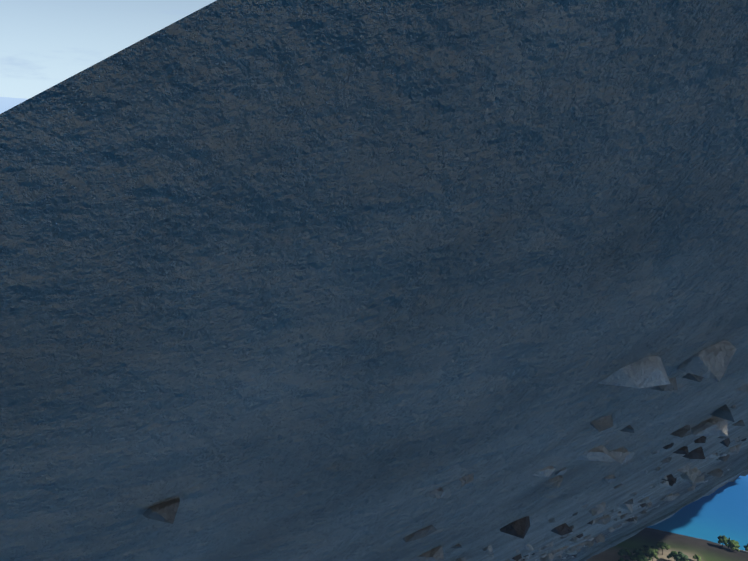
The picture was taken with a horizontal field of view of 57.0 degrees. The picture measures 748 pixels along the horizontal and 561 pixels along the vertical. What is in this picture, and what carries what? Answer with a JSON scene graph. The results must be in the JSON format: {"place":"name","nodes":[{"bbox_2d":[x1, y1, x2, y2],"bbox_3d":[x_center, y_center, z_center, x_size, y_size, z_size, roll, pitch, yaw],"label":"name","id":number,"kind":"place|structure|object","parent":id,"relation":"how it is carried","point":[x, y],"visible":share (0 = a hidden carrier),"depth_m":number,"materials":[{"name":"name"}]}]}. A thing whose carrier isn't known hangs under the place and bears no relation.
{"place":"outdoors","nodes":[
{"label":"outdoors","id":0,"kind":"place"},
{"bbox_2d":[0,97,27,113],"bbox_3d":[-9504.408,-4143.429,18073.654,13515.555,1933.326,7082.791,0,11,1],"label":"range","id":1,"kind":"structure","parent":0,"point":[7,103],"depth_m":18415.50,"materials":[{"name":"blue"}]},
{"bbox_2d":[0,0,215,98],"label":"sky","id":2,"kind":"structure","parent":0,"point":[44,43],"materials":[{"name":"blue"}]},
{"bbox_2d":[0,0,747,560],"bbox_3d":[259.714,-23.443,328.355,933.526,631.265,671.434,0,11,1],"label":"crater flank ground","id":3,"kind":"structure","parent":0,"point":[320,280],"depth_m":0.96,"materials":[{"name":"grey stone"}]},
{"bbox_2d":[143,340,747,560],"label":"rocks","id":4,"kind":"object","parent":3,"relation":"on","point":[712,362],"visible":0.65,"depth_m":4.46,"materials":[{"name":"grey stone"}]},
{"bbox_2d":[586,527,747,560],"bbox_3d":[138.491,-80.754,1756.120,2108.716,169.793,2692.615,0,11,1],"label":"ground","id":5,"kind":"structure","parent":0,"point":[691,547],"depth_m":567.17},
{"bbox_2d":[618,535,747,560],"bbox_3d":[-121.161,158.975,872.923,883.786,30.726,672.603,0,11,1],"label":"town trees","id":6,"kind":"object","parent":5,"relation":"on","point":[651,551],"depth_m":548.79,"materials":[{"name":"green plant"}]},
{"bbox_2d":[648,475,747,551],"bbox_3d":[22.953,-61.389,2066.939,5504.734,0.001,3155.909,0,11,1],"label":"sea","id":7,"kind":"structure","parent":0,"point":[721,511],"depth_m":630.25,"materials":[{"name":"liquid"}]}
]}

